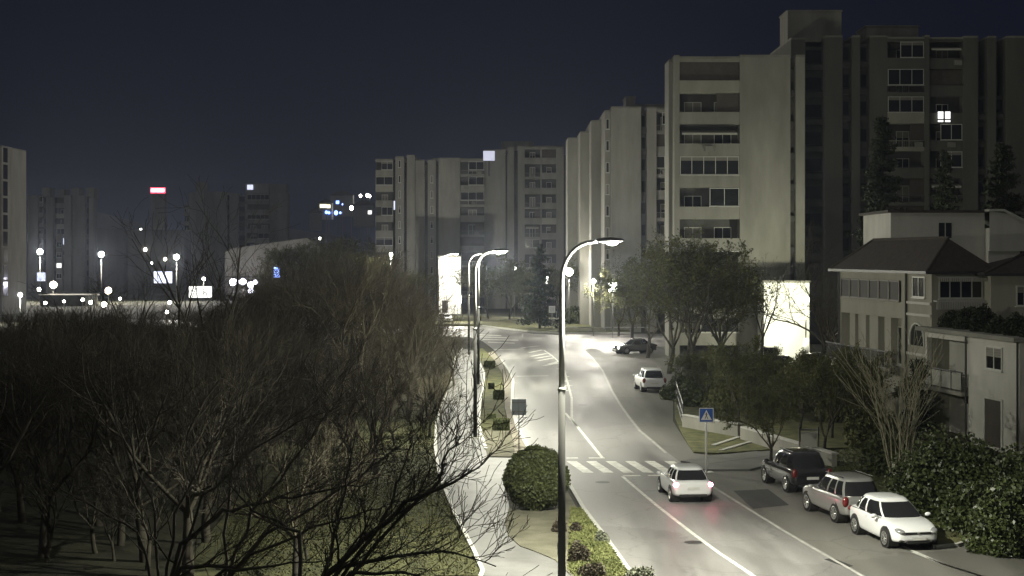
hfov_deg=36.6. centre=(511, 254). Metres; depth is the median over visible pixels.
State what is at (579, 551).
shrub
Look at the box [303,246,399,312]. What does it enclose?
bare tree
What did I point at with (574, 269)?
bushy tree
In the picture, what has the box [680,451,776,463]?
garden path
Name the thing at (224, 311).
bare tree
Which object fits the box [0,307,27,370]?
bare tree
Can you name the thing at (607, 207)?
window
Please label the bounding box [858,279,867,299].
window
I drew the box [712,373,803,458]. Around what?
bushy tree
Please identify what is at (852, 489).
rear window
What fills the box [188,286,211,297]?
shop window
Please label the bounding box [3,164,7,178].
window
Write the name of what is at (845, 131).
window
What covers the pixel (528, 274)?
bushy tree
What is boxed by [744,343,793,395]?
bushy tree
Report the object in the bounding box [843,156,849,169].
window
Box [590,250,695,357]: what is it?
bushy tree
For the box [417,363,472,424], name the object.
undergrowth bush
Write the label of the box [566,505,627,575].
ground cover
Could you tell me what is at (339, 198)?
hillside house
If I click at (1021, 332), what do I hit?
terrace plant
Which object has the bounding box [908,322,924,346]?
arched window
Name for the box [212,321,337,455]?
thicket bush
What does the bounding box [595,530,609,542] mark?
shrub
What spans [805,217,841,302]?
bare tree
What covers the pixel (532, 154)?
window
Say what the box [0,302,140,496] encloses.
bare tree
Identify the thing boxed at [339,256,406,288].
bare tree
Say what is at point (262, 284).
bare tree
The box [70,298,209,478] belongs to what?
bare tree
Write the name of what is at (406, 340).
thicket bush
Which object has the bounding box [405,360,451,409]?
undergrowth bush
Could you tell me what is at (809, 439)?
gate
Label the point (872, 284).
window
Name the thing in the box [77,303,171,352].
bare tree
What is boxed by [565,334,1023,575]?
side street
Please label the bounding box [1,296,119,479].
bare tree
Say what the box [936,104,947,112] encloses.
window
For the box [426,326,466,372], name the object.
undergrowth bush
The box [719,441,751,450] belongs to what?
edging
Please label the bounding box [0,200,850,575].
ground
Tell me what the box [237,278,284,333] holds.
bare tree
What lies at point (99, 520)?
bare tree
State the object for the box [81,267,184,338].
bare tree
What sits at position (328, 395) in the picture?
thicket bush
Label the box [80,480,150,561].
thicket bush
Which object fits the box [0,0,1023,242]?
sky
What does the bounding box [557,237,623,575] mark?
street lamp
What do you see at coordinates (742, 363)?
bushy tree
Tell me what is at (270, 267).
bushy tree
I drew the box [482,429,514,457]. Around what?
dry verge
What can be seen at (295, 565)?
bare tree
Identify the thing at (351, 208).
hillside lamp
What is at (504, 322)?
planted bank
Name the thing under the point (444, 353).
undergrowth bush
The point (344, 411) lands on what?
thicket bush
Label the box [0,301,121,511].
bare tree
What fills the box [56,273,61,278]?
window
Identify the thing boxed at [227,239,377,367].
bare tree
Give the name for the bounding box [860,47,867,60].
window
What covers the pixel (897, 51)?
window
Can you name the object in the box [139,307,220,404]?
thicket bush
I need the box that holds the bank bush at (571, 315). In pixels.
[564,306,579,323]
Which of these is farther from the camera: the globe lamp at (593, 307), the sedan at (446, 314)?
the sedan at (446, 314)
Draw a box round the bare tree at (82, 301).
[18,272,140,412]
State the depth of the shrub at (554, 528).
55.14 m
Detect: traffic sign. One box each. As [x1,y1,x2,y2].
[512,399,525,450]
[549,306,554,312]
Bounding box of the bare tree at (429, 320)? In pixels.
[395,290,454,370]
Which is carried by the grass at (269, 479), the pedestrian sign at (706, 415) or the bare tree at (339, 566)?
the bare tree at (339, 566)
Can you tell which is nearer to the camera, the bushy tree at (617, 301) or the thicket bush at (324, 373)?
the thicket bush at (324, 373)
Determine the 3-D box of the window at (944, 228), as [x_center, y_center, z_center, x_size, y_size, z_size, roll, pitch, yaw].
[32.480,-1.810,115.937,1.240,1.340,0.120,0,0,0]
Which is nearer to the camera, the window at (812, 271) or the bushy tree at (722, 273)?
the bushy tree at (722, 273)
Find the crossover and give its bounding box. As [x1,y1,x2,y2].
[803,470,877,522]
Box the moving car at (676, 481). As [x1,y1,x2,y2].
[656,463,712,501]
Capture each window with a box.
[3,148,7,162]
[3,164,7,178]
[3,181,7,195]
[3,198,7,212]
[3,215,7,228]
[3,232,7,245]
[3,248,7,262]
[3,265,7,279]
[3,282,7,295]
[56,242,61,246]
[56,253,61,257]
[56,263,61,267]
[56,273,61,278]
[153,271,172,283]
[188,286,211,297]
[239,197,244,201]
[239,206,244,211]
[239,235,244,240]
[247,185,252,189]
[382,195,387,199]
[382,225,387,230]
[468,210,476,214]
[468,225,474,234]
[530,152,534,157]
[530,167,534,176]
[530,182,534,187]
[530,197,534,206]
[530,229,534,236]
[546,167,550,172]
[546,182,550,187]
[546,197,550,202]
[546,212,550,217]
[546,227,550,232]
[546,242,550,247]
[605,119,609,129]
[605,184,609,194]
[605,206,609,216]
[606,141,608,150]
[606,162,608,172]
[606,249,608,259]
[641,115,644,126]
[641,137,644,148]
[641,159,644,170]
[641,181,645,192]
[641,203,645,214]
[641,224,644,235]
[660,182,664,189]
[660,204,664,217]
[660,226,663,233]
[684,102,700,111]
[684,135,700,142]
[684,196,700,206]
[684,227,700,237]
[684,321,700,332]
[714,135,730,142]
[714,227,730,237]
[805,50,821,63]
[805,77,821,90]
[805,104,821,117]
[805,131,821,144]
[805,159,821,172]
[805,186,821,199]
[805,213,821,226]
[805,240,821,253]
[805,267,821,280]
[809,295,821,308]
[817,475,843,495]
[839,278,849,297]
[843,47,849,60]
[843,74,849,87]
[843,101,848,114]
[843,129,849,142]
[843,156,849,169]
[843,183,849,196]
[843,210,848,223]
[843,238,848,251]
[845,481,877,496]
[848,279,858,298]
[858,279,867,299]
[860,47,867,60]
[860,74,867,87]
[860,101,866,114]
[860,129,866,142]
[860,156,866,169]
[860,183,866,196]
[867,279,877,300]
[877,280,888,300]
[888,280,899,301]
[896,50,899,57]
[896,131,908,146]
[896,158,908,166]
[896,186,908,201]
[896,326,900,365]
[897,86,908,91]
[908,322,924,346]
[911,276,925,298]
[936,50,947,57]
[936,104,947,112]
[936,131,939,139]
[936,159,939,167]
[937,111,950,122]
[938,222,953,239]
[961,396,968,406]
[978,99,983,112]
[978,127,983,139]
[978,154,984,167]
[978,181,984,194]
[984,346,1002,372]
[996,99,1002,112]
[996,127,1002,139]
[1015,285,1023,306]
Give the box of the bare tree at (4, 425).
[0,294,72,479]
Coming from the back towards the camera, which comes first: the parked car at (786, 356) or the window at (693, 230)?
the window at (693, 230)
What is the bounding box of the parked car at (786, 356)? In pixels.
[774,355,790,363]
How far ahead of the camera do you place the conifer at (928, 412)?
83.78 m
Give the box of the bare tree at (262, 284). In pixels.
[231,243,365,334]
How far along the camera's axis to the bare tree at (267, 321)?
83.16 m
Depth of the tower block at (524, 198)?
288.00 m
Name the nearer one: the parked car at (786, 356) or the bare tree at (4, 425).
the bare tree at (4, 425)
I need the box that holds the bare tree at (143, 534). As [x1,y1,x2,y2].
[42,299,293,562]
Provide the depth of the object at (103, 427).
58.33 m
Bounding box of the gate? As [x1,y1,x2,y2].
[799,426,818,448]
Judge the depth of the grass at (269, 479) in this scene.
57.07 m
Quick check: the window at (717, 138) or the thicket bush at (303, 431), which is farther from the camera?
the window at (717, 138)
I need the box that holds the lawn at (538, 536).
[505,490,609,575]
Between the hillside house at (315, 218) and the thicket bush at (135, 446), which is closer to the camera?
the thicket bush at (135, 446)
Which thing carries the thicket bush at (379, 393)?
on the grass at (269, 479)
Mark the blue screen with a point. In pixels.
(41, 274)
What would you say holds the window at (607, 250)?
in the tower block at (615, 171)
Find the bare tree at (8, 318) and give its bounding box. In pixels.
[1,311,20,336]
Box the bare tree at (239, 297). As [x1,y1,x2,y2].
[204,275,312,326]
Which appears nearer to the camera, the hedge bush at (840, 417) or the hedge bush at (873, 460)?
the hedge bush at (873, 460)
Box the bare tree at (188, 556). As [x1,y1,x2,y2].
[12,287,295,575]
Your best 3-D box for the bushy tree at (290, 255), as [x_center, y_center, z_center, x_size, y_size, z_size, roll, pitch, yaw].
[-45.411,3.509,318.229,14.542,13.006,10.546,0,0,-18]
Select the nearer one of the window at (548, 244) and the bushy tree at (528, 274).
the bushy tree at (528, 274)
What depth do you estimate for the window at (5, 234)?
258.88 m
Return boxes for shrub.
[484,361,495,367]
[486,413,495,418]
[488,383,494,388]
[493,390,504,399]
[493,418,509,430]
[551,518,566,531]
[567,539,591,561]
[569,521,581,531]
[577,560,606,575]
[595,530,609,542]
[625,565,654,575]
[882,434,962,518]
[902,421,1001,521]
[938,480,989,533]
[949,438,1023,490]
[961,474,1023,558]
[975,442,1023,495]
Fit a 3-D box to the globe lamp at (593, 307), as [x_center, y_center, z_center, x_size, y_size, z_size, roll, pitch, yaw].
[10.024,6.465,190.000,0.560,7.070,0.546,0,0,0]
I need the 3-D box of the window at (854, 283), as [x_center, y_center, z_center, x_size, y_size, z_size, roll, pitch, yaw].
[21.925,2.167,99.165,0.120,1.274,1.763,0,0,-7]
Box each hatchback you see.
[633,367,666,391]
[848,492,937,547]
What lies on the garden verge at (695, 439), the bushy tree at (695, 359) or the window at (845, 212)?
the bushy tree at (695, 359)
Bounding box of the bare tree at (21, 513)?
[0,308,118,522]
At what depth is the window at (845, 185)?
173.08 m
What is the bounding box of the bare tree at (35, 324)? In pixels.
[0,296,68,441]
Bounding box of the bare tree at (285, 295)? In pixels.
[223,238,392,419]
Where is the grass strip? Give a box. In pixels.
[480,348,505,454]
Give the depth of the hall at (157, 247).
400.00 m
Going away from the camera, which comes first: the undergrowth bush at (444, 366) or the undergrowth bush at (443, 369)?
the undergrowth bush at (444, 366)
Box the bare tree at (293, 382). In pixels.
[162,275,368,481]
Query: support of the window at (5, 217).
in the tower block at (12, 217)
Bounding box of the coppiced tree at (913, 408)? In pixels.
[832,315,951,485]
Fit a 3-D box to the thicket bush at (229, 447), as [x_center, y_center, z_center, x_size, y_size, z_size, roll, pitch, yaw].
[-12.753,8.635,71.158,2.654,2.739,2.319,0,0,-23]
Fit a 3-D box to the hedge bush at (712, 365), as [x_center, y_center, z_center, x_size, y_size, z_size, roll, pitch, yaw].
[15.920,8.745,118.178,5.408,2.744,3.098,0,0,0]
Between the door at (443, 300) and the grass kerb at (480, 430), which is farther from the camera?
the door at (443, 300)
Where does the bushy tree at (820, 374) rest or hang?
on the verge at (946, 537)
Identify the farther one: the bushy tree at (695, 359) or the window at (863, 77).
the window at (863, 77)
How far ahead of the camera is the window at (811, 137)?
173.38 m
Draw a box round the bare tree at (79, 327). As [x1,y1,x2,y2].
[47,304,111,436]
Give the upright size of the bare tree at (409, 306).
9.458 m
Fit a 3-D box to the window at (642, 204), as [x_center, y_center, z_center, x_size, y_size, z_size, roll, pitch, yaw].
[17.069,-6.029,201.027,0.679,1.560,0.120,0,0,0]
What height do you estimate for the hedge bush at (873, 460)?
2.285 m
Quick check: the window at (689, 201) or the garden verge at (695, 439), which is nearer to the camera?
the garden verge at (695, 439)
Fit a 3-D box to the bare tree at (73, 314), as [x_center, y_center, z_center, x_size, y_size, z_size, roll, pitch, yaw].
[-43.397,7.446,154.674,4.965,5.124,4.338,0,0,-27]
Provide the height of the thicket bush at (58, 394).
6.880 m
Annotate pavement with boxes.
[689,450,778,470]
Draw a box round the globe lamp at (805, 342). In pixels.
[802,296,808,351]
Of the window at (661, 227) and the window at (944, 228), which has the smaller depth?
the window at (944, 228)
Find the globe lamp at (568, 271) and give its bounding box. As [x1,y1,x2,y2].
[565,268,572,275]
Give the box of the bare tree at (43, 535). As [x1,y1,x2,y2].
[0,321,196,557]
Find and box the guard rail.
[565,327,647,330]
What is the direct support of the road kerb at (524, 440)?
on the road
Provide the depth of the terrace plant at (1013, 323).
77.23 m
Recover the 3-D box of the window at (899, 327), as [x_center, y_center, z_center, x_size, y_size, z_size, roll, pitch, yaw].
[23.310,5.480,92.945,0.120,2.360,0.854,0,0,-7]
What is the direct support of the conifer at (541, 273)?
on the planted bank
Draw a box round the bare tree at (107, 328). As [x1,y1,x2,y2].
[62,295,163,445]
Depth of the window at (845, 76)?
173.08 m
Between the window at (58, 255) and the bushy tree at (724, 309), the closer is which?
the bushy tree at (724, 309)
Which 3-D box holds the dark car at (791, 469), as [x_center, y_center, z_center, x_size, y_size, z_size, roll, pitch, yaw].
[12.152,9.138,66.590,2.280,1.754,4.440,0,0,-10]
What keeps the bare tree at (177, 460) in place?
on the ground at (70, 552)
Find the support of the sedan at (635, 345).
on the side street
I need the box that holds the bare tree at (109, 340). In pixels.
[53,306,141,419]
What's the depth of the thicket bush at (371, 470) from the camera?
70.88 m
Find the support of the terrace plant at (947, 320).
on the terrace house at (982, 379)
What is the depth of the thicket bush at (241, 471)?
68.97 m
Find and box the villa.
[825,236,992,430]
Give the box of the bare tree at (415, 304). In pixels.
[379,273,447,368]
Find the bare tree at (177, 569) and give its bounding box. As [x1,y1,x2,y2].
[4,314,509,575]
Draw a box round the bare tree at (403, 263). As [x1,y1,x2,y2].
[325,246,419,335]
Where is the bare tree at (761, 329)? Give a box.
[737,254,799,353]
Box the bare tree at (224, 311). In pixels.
[200,294,259,329]
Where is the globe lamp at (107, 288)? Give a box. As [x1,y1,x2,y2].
[105,287,111,302]
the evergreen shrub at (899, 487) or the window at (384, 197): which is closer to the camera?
the evergreen shrub at (899, 487)
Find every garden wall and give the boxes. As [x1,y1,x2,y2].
[682,414,743,436]
[740,426,838,466]
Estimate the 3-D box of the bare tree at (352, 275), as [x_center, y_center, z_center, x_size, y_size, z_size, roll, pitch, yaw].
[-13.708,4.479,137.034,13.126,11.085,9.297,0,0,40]
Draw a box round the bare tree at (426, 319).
[353,273,457,399]
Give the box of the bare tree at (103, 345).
[43,306,193,458]
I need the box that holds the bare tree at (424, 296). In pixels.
[406,279,436,310]
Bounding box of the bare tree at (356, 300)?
[235,249,411,426]
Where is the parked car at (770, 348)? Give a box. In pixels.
[757,346,778,356]
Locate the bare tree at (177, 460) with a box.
[73,305,296,505]
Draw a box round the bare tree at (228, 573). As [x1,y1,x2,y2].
[155,309,455,575]
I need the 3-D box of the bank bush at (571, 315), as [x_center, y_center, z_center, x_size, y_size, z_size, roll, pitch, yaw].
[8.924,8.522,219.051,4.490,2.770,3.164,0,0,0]
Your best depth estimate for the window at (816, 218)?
173.38 m
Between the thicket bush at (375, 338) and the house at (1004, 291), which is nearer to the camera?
the thicket bush at (375, 338)
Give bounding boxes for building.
[225,238,325,298]
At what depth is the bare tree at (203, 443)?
53.07 m
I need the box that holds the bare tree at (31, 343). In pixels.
[0,300,74,470]
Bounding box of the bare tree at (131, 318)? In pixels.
[107,306,156,334]
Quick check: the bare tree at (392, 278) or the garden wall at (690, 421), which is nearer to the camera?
the garden wall at (690, 421)
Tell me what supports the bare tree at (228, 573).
on the grass at (269, 479)
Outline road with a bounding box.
[126,319,942,575]
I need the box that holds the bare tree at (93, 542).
[42,424,153,553]
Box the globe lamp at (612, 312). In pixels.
[609,283,615,337]
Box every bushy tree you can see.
[251,259,299,292]
[256,240,317,299]
[294,234,358,280]
[306,250,368,313]
[310,235,375,262]
[334,252,402,279]
[397,270,439,300]
[448,262,501,318]
[479,252,536,319]
[494,267,549,314]
[543,265,565,317]
[554,256,578,292]
[581,266,643,335]
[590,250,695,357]
[596,256,659,338]
[612,228,743,373]
[615,233,764,362]
[629,219,763,353]
[645,227,773,352]
[664,345,733,394]
[671,258,783,355]
[700,331,784,420]
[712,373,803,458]
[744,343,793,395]
[774,347,850,428]
[786,339,883,437]
[787,357,891,448]
[828,347,911,409]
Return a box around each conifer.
[516,243,558,327]
[837,115,907,339]
[901,357,938,437]
[928,149,962,209]
[979,143,1023,252]
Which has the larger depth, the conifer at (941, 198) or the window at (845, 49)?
the window at (845, 49)
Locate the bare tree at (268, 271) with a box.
[251,256,323,320]
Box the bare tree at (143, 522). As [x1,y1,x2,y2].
[75,439,221,570]
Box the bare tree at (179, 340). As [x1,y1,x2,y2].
[153,314,235,356]
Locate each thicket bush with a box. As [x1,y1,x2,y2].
[4,326,133,460]
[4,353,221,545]
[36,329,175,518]
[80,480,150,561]
[89,417,177,483]
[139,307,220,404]
[156,375,251,474]
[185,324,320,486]
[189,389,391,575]
[199,313,306,443]
[200,340,337,478]
[210,361,292,458]
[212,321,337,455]
[216,423,263,470]
[240,383,295,461]
[250,385,293,457]
[259,417,311,479]
[266,382,370,475]
[271,311,424,452]
[272,465,346,559]
[275,411,326,462]
[281,333,434,477]
[281,381,343,463]
[286,309,337,401]
[287,340,369,438]
[288,335,351,439]
[288,351,381,440]
[291,410,334,472]
[298,406,357,462]
[304,337,369,413]
[305,381,365,456]
[312,343,388,406]
[312,372,383,436]
[318,299,440,445]
[323,367,402,471]
[331,322,388,391]
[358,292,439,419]
[360,314,443,415]
[396,377,427,414]
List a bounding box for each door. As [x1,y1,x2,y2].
[442,300,447,312]
[985,398,1000,447]
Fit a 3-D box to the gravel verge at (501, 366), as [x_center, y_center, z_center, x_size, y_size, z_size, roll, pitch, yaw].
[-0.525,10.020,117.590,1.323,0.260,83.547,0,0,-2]
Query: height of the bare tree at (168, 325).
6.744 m
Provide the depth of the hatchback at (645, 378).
112.36 m
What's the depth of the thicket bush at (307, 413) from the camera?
71.81 m
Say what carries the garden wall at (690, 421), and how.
on the garden verge at (695, 439)
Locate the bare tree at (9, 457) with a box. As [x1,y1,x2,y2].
[0,308,125,473]
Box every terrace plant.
[937,309,958,327]
[952,306,975,329]
[968,303,996,331]
[984,315,1006,333]
[1002,311,1023,335]
[1019,320,1023,336]
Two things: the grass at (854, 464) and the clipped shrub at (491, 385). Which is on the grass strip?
the clipped shrub at (491, 385)
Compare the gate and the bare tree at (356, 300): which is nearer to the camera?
the gate
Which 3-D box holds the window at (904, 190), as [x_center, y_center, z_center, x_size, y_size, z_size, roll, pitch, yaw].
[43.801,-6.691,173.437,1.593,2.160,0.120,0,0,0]
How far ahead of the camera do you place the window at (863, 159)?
173.08 m
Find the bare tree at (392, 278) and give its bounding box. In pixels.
[361,265,413,329]
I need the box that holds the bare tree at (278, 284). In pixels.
[251,262,314,352]
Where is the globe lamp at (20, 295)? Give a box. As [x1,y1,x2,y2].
[18,293,21,318]
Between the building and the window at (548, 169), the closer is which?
the window at (548, 169)
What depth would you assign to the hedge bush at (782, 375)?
107.81 m
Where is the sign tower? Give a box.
[150,188,167,229]
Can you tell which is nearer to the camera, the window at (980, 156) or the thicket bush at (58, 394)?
the thicket bush at (58, 394)
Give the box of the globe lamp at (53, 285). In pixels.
[50,281,56,292]
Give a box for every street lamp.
[438,253,458,326]
[468,253,482,354]
[472,248,508,438]
[477,251,500,385]
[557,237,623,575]
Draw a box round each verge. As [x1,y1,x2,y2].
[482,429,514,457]
[488,351,525,452]
[674,399,967,453]
[825,448,1014,544]
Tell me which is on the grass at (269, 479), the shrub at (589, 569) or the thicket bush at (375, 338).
the thicket bush at (375, 338)
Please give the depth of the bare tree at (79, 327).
84.24 m
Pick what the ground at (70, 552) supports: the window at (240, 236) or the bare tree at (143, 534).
the bare tree at (143, 534)
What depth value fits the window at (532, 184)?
289.43 m
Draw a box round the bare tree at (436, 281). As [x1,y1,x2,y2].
[347,247,470,380]
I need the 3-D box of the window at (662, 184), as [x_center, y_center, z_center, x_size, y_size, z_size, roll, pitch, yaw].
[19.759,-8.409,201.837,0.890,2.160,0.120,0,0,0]
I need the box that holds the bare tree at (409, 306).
[339,264,447,405]
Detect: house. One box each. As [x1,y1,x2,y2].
[308,207,321,230]
[318,198,332,219]
[330,191,354,216]
[352,200,374,226]
[859,209,1023,262]
[915,326,1023,456]
[975,253,1023,318]
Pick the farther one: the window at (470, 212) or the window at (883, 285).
the window at (470, 212)
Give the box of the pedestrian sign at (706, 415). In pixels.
[699,408,713,470]
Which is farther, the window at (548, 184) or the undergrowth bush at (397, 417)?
the window at (548, 184)
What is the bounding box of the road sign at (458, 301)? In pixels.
[454,296,460,321]
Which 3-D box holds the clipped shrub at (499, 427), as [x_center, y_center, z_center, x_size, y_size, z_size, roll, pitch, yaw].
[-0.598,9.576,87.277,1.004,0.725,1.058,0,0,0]
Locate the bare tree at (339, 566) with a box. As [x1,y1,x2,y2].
[188,315,552,575]
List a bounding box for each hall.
[38,294,98,305]
[97,228,134,291]
[126,230,191,293]
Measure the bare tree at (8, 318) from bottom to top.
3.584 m
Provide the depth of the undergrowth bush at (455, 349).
138.20 m
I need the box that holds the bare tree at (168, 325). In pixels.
[148,307,220,369]
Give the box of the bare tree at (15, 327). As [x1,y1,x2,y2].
[1,311,36,355]
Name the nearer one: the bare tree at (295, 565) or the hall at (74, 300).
the bare tree at (295, 565)
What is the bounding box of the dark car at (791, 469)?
[761,446,831,492]
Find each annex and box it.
[438,256,461,313]
[757,280,809,358]
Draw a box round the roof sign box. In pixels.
[483,151,494,175]
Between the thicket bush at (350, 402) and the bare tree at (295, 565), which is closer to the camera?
the bare tree at (295, 565)
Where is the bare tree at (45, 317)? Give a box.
[17,307,68,330]
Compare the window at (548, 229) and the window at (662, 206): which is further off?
the window at (548, 229)
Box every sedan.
[440,313,452,321]
[612,338,656,353]
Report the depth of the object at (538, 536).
55.80 m
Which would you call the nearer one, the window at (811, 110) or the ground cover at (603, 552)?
the ground cover at (603, 552)
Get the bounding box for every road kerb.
[500,359,528,445]
[568,481,630,569]
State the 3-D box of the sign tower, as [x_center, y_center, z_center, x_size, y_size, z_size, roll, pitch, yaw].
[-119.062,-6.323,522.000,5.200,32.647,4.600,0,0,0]
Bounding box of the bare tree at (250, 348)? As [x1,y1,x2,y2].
[189,303,311,468]
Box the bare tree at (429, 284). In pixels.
[398,270,434,328]
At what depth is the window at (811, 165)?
173.38 m
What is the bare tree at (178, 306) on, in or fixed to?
on the ground at (70, 552)
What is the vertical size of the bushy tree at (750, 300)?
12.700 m
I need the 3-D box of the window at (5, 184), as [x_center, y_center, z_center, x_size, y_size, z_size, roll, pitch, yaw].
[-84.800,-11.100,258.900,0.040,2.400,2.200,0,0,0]
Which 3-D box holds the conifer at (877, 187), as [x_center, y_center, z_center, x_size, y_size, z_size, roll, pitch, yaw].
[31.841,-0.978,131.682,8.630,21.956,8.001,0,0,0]
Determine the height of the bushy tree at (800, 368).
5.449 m
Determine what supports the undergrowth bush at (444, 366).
on the grass at (269, 479)
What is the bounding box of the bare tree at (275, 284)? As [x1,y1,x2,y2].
[239,263,312,306]
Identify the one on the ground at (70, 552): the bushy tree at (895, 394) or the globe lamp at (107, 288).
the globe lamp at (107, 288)
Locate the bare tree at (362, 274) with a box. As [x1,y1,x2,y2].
[275,238,415,349]
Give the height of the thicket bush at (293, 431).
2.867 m
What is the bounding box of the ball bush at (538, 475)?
[501,444,570,510]
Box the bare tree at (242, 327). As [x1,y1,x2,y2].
[148,284,312,444]
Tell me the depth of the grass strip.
108.66 m
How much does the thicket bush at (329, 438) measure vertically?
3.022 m
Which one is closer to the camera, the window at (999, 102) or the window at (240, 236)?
the window at (999, 102)
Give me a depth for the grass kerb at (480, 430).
97.52 m
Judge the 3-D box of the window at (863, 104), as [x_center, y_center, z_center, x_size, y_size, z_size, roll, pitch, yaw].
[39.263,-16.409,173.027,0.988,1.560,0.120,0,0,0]
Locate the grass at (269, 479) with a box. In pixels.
[180,351,479,575]
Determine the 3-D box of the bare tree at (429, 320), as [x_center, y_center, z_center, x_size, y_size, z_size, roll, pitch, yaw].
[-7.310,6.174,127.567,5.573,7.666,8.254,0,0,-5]
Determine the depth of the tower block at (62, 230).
414.80 m
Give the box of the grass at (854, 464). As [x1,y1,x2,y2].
[824,445,969,537]
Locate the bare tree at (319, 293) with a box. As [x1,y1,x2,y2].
[247,251,382,351]
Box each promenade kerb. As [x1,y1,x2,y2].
[434,348,484,569]
[479,570,484,575]
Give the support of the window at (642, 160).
in the tower block at (615, 171)
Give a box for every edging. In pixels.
[711,436,739,445]
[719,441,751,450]
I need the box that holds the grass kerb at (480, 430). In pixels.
[478,363,486,448]
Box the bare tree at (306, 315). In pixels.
[196,266,354,428]
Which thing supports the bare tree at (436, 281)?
on the grass at (269, 479)
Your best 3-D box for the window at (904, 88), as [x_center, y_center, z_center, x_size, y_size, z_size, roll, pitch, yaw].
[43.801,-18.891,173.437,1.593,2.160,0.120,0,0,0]
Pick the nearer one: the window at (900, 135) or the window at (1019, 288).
the window at (1019, 288)
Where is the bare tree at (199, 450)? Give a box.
[118,305,271,489]
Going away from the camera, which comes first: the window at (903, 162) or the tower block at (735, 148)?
the tower block at (735, 148)
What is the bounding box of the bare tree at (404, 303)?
[361,263,438,381]
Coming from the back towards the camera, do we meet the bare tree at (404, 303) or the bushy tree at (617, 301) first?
the bushy tree at (617, 301)
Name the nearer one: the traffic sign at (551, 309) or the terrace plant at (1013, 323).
the terrace plant at (1013, 323)
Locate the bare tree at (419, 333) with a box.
[325,263,473,418]
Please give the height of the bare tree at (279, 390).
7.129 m
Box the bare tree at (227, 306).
[195,293,304,338]
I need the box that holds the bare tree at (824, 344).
[740,256,837,358]
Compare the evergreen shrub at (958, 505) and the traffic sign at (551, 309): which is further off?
the traffic sign at (551, 309)
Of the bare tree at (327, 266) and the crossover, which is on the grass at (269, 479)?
the bare tree at (327, 266)
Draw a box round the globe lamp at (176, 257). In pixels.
[174,254,178,299]
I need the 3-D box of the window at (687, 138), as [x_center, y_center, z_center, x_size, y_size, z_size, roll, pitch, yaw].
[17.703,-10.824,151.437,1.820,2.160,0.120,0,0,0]
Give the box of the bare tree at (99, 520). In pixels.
[10,304,211,525]
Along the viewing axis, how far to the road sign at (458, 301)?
224.51 m
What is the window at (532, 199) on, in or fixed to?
in the tower block at (524, 198)
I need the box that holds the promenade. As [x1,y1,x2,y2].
[437,349,570,575]
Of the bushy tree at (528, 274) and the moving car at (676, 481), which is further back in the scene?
the bushy tree at (528, 274)
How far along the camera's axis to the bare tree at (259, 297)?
130.49 m
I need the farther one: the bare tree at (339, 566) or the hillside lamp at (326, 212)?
the hillside lamp at (326, 212)
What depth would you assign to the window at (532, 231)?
289.50 m
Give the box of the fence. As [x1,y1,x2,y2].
[674,375,683,419]
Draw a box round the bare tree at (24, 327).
[0,308,72,361]
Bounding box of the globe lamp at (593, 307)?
[591,279,595,335]
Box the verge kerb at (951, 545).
[935,538,970,548]
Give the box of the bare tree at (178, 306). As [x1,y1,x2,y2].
[110,175,295,441]
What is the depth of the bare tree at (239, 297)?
125.91 m
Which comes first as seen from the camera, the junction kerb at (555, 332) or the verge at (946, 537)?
the verge at (946, 537)
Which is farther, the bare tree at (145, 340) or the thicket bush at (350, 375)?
the thicket bush at (350, 375)
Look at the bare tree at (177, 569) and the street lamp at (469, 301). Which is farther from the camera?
the street lamp at (469, 301)
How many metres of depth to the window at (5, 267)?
258.88 m
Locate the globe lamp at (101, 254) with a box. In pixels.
[98,252,103,300]
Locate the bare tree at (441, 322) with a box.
[420,291,460,366]
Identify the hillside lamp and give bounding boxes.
[325,211,327,246]
[342,203,342,237]
[350,206,352,247]
[366,193,368,250]
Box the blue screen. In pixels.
[36,272,45,281]
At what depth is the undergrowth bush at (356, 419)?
79.90 m
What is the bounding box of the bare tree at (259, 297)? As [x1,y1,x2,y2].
[245,281,286,318]
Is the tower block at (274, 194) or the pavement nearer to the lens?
the pavement
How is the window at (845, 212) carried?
in the tower block at (960, 100)
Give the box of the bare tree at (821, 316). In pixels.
[793,275,837,351]
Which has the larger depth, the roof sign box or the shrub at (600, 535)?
the roof sign box
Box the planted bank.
[433,315,629,331]
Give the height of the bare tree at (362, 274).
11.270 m
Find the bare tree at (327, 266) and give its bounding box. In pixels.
[302,237,412,345]
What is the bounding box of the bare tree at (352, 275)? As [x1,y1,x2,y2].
[299,246,412,341]
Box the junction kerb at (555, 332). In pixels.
[480,325,630,333]
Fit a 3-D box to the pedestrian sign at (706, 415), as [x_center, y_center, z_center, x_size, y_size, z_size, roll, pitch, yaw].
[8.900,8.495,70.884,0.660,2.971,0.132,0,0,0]
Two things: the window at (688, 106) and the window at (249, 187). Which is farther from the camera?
the window at (249, 187)
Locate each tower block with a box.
[0,145,25,314]
[28,188,98,291]
[184,182,289,288]
[375,155,483,308]
[484,141,565,308]
[566,96,664,331]
[665,55,804,357]
[770,10,1023,343]
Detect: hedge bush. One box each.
[659,370,702,399]
[674,377,728,406]
[688,352,738,378]
[701,382,767,413]
[718,350,783,386]
[764,357,803,398]
[773,373,838,412]
[813,393,882,422]
[842,403,917,449]
[858,429,910,475]
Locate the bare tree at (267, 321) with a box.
[205,286,322,426]
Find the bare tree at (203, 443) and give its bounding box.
[108,300,331,542]
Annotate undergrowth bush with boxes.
[341,397,367,442]
[360,354,404,392]
[360,385,434,446]
[381,383,404,425]
[395,394,434,456]
[404,364,470,437]
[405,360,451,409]
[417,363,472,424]
[419,326,465,377]
[421,345,478,410]
[421,350,470,398]
[423,341,450,367]
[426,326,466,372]
[428,327,472,383]
[443,325,462,359]
[446,338,463,365]
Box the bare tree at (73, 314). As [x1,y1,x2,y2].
[59,310,91,324]

